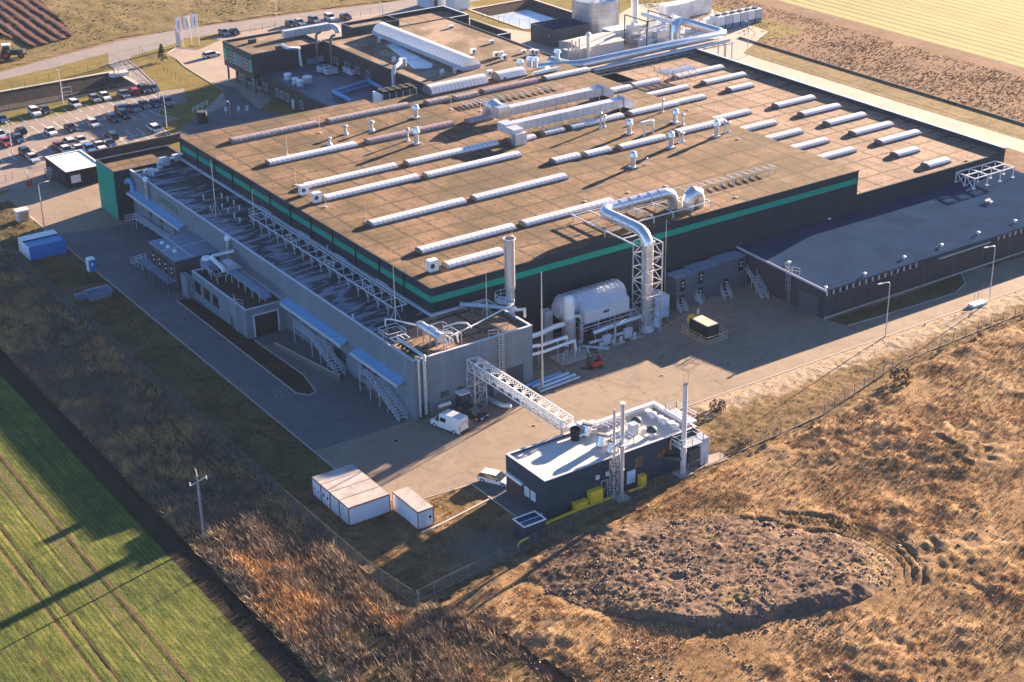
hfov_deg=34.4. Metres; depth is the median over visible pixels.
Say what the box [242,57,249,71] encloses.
window
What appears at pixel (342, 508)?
door
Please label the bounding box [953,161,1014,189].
roof frame
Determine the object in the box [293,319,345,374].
steel stairs
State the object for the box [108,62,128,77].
pump block
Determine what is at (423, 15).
dispatch wing
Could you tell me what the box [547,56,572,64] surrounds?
duct bundle
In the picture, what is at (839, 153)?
skylight
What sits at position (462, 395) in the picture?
switch cabinet
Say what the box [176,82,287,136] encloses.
service drive
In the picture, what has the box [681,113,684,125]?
vent pipe
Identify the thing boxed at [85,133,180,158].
garden wall
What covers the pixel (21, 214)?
electric cabinet
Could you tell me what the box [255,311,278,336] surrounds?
loading door
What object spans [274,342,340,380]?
retaining wall
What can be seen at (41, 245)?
blue container
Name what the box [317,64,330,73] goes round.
cooling unit
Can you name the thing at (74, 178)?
window
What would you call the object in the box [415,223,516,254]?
skylight
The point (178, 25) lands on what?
flag
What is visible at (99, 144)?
parked car
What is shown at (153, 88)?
parked car
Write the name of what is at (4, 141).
parked car
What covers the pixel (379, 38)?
roof fan
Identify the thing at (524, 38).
yard
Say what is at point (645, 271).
lattice tower
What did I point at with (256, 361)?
kerb
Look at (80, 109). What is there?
kerb
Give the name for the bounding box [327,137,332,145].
vent pipe
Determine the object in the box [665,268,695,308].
site container
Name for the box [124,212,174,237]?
steel stairs
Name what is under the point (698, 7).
box container
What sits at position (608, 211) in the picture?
exhaust duct
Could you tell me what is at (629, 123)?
roof cowl
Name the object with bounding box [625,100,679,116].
skylight
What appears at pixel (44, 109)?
parked car
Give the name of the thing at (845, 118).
skylight
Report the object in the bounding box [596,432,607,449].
silencer drum
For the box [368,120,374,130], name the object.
vent pipe
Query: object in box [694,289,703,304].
steel stairs
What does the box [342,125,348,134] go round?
vent pipe
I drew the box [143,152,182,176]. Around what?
annex vent units
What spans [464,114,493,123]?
skylight
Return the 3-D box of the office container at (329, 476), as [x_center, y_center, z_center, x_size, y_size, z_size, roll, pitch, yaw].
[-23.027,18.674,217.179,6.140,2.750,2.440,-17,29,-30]
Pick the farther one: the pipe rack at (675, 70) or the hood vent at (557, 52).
the hood vent at (557, 52)
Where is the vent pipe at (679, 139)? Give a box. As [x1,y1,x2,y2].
[677,131,681,142]
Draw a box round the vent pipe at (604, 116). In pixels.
[603,114,605,127]
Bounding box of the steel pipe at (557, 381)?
[536,373,575,390]
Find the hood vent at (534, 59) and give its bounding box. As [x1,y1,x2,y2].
[531,56,538,67]
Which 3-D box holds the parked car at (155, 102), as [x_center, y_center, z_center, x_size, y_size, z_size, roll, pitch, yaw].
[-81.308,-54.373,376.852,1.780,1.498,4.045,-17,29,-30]
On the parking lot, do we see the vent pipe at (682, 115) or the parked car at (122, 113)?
the parked car at (122, 113)
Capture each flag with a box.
[175,16,183,46]
[184,15,191,43]
[191,13,199,44]
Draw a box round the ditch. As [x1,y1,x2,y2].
[0,349,317,681]
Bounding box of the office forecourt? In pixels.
[167,12,469,136]
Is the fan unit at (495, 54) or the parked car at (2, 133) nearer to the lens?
the parked car at (2, 133)
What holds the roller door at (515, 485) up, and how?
in the boiler house at (554, 476)
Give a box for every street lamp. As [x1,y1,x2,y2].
[5,121,13,159]
[38,181,48,230]
[56,69,63,102]
[160,93,166,127]
[745,21,748,55]
[878,282,889,335]
[984,246,995,302]
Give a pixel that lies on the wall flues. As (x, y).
(330, 43)
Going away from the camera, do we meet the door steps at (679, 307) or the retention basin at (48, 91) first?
the door steps at (679, 307)
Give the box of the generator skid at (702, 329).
[681,308,728,345]
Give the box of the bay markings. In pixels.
[0,93,170,162]
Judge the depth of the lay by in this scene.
442.26 m
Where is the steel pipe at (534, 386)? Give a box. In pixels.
[531,372,569,388]
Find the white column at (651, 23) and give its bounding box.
[648,14,658,30]
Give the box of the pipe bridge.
[466,356,573,433]
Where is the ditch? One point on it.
(279, 657)
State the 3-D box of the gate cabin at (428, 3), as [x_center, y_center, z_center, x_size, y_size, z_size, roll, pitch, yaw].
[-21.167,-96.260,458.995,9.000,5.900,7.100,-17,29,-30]
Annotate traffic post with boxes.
[25,169,31,185]
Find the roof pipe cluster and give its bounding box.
[593,417,638,435]
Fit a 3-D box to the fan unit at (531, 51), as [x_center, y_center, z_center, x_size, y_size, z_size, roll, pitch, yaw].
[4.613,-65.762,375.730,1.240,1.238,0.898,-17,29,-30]
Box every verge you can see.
[291,289,1023,607]
[744,43,1023,139]
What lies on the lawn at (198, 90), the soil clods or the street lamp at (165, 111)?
the street lamp at (165, 111)
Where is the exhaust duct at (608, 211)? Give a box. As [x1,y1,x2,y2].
[599,188,677,332]
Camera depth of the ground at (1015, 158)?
396.91 m
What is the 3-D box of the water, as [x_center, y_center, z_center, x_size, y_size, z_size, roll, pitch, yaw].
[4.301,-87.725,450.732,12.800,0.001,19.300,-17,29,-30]
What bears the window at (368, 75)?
in the hall at (364, 55)
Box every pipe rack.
[248,206,406,315]
[654,64,697,83]
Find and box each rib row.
[460,98,488,108]
[491,83,562,101]
[698,164,775,190]
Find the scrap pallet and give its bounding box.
[968,288,987,307]
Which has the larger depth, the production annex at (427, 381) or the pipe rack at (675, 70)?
the pipe rack at (675, 70)
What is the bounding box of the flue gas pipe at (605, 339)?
[582,313,642,350]
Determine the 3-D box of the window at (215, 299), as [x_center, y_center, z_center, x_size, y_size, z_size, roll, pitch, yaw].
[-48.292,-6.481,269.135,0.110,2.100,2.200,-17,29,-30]
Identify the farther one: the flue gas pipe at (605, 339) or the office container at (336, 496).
the flue gas pipe at (605, 339)
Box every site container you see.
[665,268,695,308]
[684,258,720,300]
[710,250,745,291]
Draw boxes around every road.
[0,0,479,79]
[60,218,406,450]
[705,45,1023,152]
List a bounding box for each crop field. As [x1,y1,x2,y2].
[0,375,284,681]
[777,0,1023,67]
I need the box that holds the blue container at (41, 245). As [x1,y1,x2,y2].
[17,229,66,260]
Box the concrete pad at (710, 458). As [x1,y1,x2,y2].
[687,452,728,470]
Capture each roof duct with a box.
[281,22,340,37]
[482,83,613,120]
[497,94,634,145]
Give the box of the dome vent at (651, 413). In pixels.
[645,409,656,418]
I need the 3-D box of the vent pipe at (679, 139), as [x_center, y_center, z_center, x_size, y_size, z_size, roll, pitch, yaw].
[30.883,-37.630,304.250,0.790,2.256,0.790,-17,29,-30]
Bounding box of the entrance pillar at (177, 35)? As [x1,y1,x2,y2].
[175,27,180,46]
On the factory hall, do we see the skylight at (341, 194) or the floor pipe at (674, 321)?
the skylight at (341, 194)
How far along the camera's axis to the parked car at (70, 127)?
360.65 m
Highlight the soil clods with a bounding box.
[457,433,1023,681]
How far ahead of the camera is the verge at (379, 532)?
217.16 m
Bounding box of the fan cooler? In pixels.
[373,83,416,102]
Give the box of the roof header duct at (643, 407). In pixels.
[565,401,689,430]
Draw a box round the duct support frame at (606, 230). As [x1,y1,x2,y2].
[571,187,710,246]
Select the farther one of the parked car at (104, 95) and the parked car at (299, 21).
the parked car at (299, 21)
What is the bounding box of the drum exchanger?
[551,279,635,346]
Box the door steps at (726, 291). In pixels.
[720,282,732,298]
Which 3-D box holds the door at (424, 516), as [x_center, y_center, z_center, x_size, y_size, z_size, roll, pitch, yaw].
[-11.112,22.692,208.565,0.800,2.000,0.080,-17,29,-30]
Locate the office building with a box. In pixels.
[222,30,322,92]
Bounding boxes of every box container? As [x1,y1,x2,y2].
[658,0,689,17]
[685,0,711,15]
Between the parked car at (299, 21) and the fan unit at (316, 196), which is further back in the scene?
the parked car at (299, 21)
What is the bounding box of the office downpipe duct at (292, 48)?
[280,44,302,66]
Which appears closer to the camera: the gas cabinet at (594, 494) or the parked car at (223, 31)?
the gas cabinet at (594, 494)
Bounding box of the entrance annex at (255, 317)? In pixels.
[180,268,286,338]
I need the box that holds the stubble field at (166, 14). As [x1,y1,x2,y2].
[0,0,390,68]
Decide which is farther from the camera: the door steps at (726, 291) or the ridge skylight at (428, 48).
the ridge skylight at (428, 48)
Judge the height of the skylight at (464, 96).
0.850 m
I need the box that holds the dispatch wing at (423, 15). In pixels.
[379,5,468,25]
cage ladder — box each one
[230,294,242,331]
[488,325,507,383]
[785,262,799,301]
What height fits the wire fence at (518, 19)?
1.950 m
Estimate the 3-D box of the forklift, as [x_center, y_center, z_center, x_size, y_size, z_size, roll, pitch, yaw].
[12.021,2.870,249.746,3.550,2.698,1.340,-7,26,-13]
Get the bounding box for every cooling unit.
[306,57,318,65]
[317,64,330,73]
[323,66,337,75]
[342,66,348,74]
[347,68,354,76]
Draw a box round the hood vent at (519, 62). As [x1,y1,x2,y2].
[516,59,523,66]
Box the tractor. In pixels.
[0,43,27,59]
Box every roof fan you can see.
[283,72,291,81]
[291,77,297,85]
[295,79,304,87]
[302,75,313,85]
[377,35,381,42]
[452,66,457,73]
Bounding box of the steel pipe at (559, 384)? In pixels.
[539,376,579,392]
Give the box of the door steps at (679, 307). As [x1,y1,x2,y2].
[676,298,688,313]
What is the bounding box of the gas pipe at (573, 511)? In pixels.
[546,483,644,524]
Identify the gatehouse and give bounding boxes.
[45,149,97,188]
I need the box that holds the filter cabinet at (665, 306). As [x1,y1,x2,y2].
[652,289,669,327]
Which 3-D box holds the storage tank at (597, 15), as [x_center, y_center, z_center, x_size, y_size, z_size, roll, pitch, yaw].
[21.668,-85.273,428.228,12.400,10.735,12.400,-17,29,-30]
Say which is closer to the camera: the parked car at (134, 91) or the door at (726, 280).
the door at (726, 280)
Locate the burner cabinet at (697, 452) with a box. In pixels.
[686,432,708,466]
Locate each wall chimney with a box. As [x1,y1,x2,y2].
[143,176,149,199]
[224,235,230,256]
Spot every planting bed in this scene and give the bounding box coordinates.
[178,298,313,393]
[829,274,964,325]
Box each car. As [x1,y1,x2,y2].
[0,114,8,123]
[0,129,6,136]
[0,136,12,146]
[12,133,25,142]
[14,126,27,134]
[18,145,30,157]
[26,152,39,162]
[28,105,41,116]
[39,105,51,114]
[43,126,57,135]
[52,140,63,150]
[59,144,72,152]
[61,136,75,145]
[63,122,77,131]
[67,98,81,107]
[71,143,85,151]
[73,135,88,144]
[83,143,96,151]
[85,117,100,127]
[88,93,101,102]
[92,140,106,148]
[98,91,111,100]
[102,138,116,146]
[104,130,118,139]
[106,113,119,122]
[114,104,123,111]
[116,89,129,97]
[116,108,130,118]
[121,103,132,112]
[127,87,139,94]
[129,103,141,111]
[137,83,150,93]
[138,99,151,108]
[146,122,160,131]
[147,83,159,91]
[149,98,162,107]
[159,95,173,105]
[202,50,221,57]
[218,28,229,35]
[228,27,240,34]
[285,20,296,26]
[294,18,305,25]
[307,15,320,23]
[323,12,336,20]
[339,13,351,19]
[455,403,488,421]
[477,467,505,487]
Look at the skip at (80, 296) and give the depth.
276.52 m
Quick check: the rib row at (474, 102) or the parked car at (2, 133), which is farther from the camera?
the parked car at (2, 133)
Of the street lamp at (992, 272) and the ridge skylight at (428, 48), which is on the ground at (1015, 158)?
the street lamp at (992, 272)
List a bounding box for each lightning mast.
[211,166,220,216]
[390,271,400,321]
[481,283,491,318]
[541,272,542,389]
[664,219,666,291]
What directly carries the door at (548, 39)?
in the pump house at (551, 33)
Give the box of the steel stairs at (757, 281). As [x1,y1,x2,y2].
[745,263,768,298]
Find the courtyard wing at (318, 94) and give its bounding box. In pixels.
[260,61,378,111]
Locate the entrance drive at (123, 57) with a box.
[108,39,181,83]
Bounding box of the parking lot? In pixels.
[0,88,186,190]
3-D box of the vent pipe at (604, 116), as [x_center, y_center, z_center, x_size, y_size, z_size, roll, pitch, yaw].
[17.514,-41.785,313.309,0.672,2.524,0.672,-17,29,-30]
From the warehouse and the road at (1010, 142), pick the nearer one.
the warehouse
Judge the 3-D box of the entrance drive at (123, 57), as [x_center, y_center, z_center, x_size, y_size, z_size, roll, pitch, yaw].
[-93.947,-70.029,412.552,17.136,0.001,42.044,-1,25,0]
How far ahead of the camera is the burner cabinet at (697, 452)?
221.21 m
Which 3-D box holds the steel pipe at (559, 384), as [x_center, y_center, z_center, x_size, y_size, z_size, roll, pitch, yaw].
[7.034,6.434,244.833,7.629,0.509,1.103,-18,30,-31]
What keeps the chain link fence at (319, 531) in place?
on the ground at (1015, 158)
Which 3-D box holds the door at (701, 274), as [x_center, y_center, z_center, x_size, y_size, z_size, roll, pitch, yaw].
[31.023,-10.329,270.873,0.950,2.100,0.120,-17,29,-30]
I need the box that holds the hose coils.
[397,343,417,355]
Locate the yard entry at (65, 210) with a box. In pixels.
[0,158,127,234]
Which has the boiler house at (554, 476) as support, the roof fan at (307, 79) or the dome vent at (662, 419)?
the dome vent at (662, 419)
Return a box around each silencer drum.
[581,422,596,438]
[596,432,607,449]
[606,438,619,455]
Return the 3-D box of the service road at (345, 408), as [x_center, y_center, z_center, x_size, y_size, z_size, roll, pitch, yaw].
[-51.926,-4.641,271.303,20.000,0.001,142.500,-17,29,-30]
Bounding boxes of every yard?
[315,256,1023,500]
[469,1,767,68]
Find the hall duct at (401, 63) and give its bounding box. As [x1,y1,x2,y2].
[391,57,406,85]
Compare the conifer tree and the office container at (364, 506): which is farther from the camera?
the conifer tree
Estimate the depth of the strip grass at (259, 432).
250.81 m
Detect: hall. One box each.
[179,48,1005,339]
[322,17,589,92]
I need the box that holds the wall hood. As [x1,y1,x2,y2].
[124,178,134,191]
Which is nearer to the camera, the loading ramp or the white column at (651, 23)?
the loading ramp
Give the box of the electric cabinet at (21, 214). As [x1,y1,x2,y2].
[13,206,29,222]
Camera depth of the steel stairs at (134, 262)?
288.87 m
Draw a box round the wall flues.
[315,31,335,65]
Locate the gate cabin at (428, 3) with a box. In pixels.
[417,0,445,7]
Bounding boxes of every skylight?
[228,120,318,143]
[265,141,357,165]
[302,162,398,188]
[322,173,420,201]
[325,102,410,123]
[364,120,454,144]
[366,197,467,227]
[371,22,480,70]
[403,140,499,166]
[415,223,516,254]
[422,74,488,95]
[422,151,521,178]
[423,96,450,105]
[441,247,503,269]
[451,91,479,100]
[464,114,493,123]
[469,173,568,201]
[479,78,538,93]
[491,66,526,80]
[507,133,536,142]
[518,197,614,227]
[539,126,565,135]
[541,67,590,80]
[549,152,581,164]
[565,112,624,129]
[581,146,612,157]
[602,84,632,95]
[615,134,667,150]
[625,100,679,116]
[629,77,660,87]
[648,84,690,96]
[672,64,724,78]
[672,118,727,134]
[676,94,706,104]
[700,72,746,84]
[713,109,751,119]
[725,82,754,91]
[741,119,777,130]
[765,128,803,140]
[771,94,815,108]
[790,137,829,149]
[797,103,841,116]
[817,146,856,159]
[822,112,866,125]
[848,121,893,135]
[874,129,921,144]
[890,146,920,157]
[920,157,951,168]
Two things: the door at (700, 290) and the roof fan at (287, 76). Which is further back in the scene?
the roof fan at (287, 76)
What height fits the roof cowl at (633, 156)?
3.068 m
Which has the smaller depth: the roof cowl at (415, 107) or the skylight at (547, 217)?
the skylight at (547, 217)
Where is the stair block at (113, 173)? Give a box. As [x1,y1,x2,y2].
[96,145,180,219]
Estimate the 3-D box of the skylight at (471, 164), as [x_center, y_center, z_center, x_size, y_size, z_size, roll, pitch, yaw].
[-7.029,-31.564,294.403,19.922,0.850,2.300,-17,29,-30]
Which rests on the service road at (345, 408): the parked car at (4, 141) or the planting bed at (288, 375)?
the planting bed at (288, 375)
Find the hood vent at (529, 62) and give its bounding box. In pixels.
[526,56,532,67]
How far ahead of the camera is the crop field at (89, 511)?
197.05 m
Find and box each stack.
[494,236,515,314]
[601,402,633,502]
[631,0,642,27]
[665,374,703,478]
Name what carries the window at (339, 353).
in the production annex at (427, 381)
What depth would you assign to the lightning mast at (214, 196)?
284.86 m
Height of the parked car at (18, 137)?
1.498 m
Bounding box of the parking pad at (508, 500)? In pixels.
[474,472,532,516]
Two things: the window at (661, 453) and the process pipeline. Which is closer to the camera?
the window at (661, 453)
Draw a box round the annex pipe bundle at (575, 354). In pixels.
[532,322,594,369]
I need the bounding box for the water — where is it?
[491,9,552,27]
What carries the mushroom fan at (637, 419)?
on the boiler house at (554, 476)
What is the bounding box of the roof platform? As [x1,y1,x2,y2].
[377,322,410,341]
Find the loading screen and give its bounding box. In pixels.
[470,19,510,39]
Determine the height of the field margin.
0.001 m
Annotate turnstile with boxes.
[44,167,53,180]
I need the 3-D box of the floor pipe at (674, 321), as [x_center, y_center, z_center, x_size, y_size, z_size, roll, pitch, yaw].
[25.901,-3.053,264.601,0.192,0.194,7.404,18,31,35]
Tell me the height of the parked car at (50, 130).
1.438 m
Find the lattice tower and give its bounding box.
[631,236,663,336]
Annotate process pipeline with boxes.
[537,12,733,73]
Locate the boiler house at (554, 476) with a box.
[506,407,696,518]
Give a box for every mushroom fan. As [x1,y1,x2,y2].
[631,416,641,423]
[646,425,656,436]
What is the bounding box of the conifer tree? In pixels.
[157,44,168,61]
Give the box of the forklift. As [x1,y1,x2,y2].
[581,351,603,369]
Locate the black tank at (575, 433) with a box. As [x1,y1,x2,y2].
[570,426,586,441]
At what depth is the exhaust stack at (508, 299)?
246.09 m
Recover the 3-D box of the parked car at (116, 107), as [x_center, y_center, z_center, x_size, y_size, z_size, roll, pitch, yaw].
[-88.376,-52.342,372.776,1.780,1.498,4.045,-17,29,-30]
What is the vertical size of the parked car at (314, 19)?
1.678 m
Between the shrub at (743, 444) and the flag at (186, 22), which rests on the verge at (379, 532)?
the shrub at (743, 444)
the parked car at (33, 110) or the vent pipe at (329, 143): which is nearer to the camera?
the vent pipe at (329, 143)
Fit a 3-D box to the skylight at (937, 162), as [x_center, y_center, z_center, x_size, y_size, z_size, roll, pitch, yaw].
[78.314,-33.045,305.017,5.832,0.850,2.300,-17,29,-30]
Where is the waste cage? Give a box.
[196,110,207,123]
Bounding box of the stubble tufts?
[0,0,365,61]
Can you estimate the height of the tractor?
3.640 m
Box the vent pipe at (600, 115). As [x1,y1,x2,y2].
[599,112,602,128]
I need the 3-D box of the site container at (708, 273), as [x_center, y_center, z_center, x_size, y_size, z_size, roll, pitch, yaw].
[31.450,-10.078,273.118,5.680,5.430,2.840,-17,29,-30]
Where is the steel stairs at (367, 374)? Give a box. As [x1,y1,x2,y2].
[359,365,407,420]
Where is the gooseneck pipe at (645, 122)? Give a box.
[640,119,653,136]
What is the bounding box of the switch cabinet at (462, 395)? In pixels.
[454,388,470,407]
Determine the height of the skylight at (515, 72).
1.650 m
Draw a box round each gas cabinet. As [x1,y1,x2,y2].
[572,497,587,512]
[587,486,603,507]
[638,473,646,488]
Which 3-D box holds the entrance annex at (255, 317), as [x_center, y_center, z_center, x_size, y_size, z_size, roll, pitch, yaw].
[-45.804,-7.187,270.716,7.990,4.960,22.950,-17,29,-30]
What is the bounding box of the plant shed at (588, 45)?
[559,32,623,59]
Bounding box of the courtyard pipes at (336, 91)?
[331,79,384,101]
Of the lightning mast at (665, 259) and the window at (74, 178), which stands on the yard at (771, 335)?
the lightning mast at (665, 259)
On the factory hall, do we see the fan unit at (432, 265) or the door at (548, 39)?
the fan unit at (432, 265)
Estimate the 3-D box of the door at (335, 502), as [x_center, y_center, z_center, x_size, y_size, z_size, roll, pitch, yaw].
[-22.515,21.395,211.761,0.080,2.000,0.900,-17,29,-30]
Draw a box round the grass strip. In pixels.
[0,201,333,503]
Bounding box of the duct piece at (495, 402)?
[485,396,511,408]
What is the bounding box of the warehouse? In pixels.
[736,165,1023,318]
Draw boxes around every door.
[151,249,155,263]
[157,254,161,268]
[163,258,167,272]
[169,263,173,277]
[230,314,233,327]
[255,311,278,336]
[334,500,338,515]
[341,506,344,521]
[345,509,347,523]
[419,401,429,419]
[421,513,426,527]
[485,384,492,396]
[506,472,522,501]
[547,37,550,46]
[680,279,684,291]
[680,294,684,306]
[698,287,702,297]
[699,271,703,283]
[724,278,728,290]
[738,258,742,270]
[798,289,818,315]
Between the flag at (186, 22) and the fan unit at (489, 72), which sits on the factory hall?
the fan unit at (489, 72)
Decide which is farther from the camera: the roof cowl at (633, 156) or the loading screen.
the loading screen
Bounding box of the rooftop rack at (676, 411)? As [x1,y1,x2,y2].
[665,401,697,423]
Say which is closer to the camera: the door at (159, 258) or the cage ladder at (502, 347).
the cage ladder at (502, 347)
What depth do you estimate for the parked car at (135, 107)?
373.16 m
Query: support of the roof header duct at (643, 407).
on the boiler house at (554, 476)
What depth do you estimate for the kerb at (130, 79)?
394.55 m
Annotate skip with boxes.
[74,292,88,300]
[83,285,112,301]
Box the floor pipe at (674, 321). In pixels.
[662,314,686,328]
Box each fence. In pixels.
[0,80,142,110]
[1,239,412,603]
[3,62,102,90]
[139,46,181,79]
[250,7,379,31]
[417,304,1023,604]
[482,11,567,26]
[739,32,1023,124]
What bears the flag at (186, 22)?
on the lawn at (198, 90)
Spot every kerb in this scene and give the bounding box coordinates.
[0,71,139,111]
[0,91,159,127]
[29,215,335,468]
[177,59,223,89]
[177,300,315,394]
[421,499,489,532]
[423,288,1023,498]
[467,0,571,29]
[471,483,516,516]
[848,273,965,325]
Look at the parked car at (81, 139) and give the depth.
352.40 m
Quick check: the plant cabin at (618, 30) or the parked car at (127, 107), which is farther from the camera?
the plant cabin at (618, 30)
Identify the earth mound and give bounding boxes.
[523,516,893,627]
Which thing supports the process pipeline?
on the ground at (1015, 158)
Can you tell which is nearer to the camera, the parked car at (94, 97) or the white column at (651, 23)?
the parked car at (94, 97)
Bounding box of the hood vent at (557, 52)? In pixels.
[554,49,560,59]
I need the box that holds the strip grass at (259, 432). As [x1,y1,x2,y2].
[0,200,325,500]
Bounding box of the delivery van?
[430,409,468,434]
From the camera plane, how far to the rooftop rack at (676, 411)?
223.01 m
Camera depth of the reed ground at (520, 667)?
205.64 m
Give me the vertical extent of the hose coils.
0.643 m
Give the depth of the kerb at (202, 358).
253.30 m
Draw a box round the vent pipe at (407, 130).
[406,128,409,140]
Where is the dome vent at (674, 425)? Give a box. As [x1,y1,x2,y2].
[668,420,679,429]
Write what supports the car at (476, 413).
on the yard at (771, 335)
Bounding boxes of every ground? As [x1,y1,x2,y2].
[0,248,543,681]
[5,0,1023,681]
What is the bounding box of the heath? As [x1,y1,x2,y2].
[437,316,1023,681]
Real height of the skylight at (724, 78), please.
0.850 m
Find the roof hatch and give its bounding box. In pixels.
[247,38,255,43]
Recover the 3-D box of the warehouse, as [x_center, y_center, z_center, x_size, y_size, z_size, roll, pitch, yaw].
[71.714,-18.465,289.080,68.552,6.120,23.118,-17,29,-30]
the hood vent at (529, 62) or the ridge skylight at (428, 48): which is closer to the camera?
the hood vent at (529, 62)
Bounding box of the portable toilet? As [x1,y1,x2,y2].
[85,256,95,271]
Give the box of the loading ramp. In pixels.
[257,341,339,392]
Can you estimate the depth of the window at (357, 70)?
378.97 m
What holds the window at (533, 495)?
in the boiler house at (554, 476)
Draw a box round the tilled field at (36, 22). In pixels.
[0,0,74,45]
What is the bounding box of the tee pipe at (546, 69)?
[532,66,558,75]
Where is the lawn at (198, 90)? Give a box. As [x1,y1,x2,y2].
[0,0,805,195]
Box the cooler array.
[703,6,762,28]
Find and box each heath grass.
[628,0,1023,121]
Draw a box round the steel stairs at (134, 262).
[130,253,147,269]
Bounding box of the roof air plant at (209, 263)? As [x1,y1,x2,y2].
[200,249,270,302]
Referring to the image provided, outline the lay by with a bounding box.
[213,10,400,40]
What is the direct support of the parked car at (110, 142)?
on the parking lot
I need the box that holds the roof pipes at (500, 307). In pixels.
[460,302,525,317]
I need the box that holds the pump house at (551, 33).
[531,16,588,47]
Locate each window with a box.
[71,174,80,182]
[194,280,201,295]
[203,286,210,302]
[212,293,218,308]
[227,50,233,63]
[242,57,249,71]
[257,78,260,86]
[333,345,346,363]
[334,57,338,64]
[355,66,359,74]
[361,365,373,383]
[366,71,370,78]
[524,486,528,497]
[531,490,535,501]
[634,455,643,468]
[657,447,665,460]
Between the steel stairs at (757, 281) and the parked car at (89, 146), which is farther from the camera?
the parked car at (89, 146)
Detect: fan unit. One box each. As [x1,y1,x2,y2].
[298,183,308,195]
[311,190,321,203]
[426,257,438,272]
[470,48,476,54]
[486,69,492,76]
[493,51,497,57]
[498,51,504,57]
[501,54,507,60]
[529,48,535,54]
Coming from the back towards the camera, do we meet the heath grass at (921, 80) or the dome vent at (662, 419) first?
the heath grass at (921, 80)
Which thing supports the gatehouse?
on the yard entry at (65, 210)
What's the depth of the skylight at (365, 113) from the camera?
322.67 m
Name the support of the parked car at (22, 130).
on the parking lot
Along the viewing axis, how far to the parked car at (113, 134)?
354.18 m
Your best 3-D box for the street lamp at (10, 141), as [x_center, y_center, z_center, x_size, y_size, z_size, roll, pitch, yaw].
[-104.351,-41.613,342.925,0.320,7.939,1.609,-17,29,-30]
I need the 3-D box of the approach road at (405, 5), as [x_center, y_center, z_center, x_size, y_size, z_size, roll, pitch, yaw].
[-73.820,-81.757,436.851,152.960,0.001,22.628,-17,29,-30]
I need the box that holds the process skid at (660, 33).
[624,10,706,46]
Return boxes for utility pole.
[189,469,206,539]
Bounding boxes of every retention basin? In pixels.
[0,73,134,109]
[471,0,571,18]
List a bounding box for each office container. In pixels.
[311,464,359,502]
[320,471,369,509]
[330,479,379,517]
[339,487,390,526]
[392,487,433,529]
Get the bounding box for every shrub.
[709,399,726,411]
[736,438,748,447]
[889,367,912,384]
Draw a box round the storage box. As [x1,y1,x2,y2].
[446,0,469,9]
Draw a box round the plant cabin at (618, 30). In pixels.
[602,24,625,40]
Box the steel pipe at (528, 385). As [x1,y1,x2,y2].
[525,371,561,387]
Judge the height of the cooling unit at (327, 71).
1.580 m
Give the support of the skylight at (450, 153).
on the factory hall
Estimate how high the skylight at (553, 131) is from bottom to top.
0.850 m
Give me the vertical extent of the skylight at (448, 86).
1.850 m
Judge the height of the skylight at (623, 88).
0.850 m
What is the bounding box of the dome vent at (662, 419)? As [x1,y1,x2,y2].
[657,415,668,424]
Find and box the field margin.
[747,0,1023,77]
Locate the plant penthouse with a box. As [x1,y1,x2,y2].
[341,15,398,35]
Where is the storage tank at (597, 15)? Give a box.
[572,0,619,34]
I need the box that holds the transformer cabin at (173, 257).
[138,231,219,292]
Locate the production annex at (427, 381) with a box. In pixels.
[126,158,532,420]
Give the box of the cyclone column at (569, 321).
[540,295,583,349]
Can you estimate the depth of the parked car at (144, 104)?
375.24 m
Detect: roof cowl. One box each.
[411,104,420,118]
[411,126,420,145]
[624,119,633,135]
[628,151,637,168]
[666,131,675,149]
[670,108,679,123]
[711,119,720,137]
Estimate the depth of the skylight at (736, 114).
332.78 m

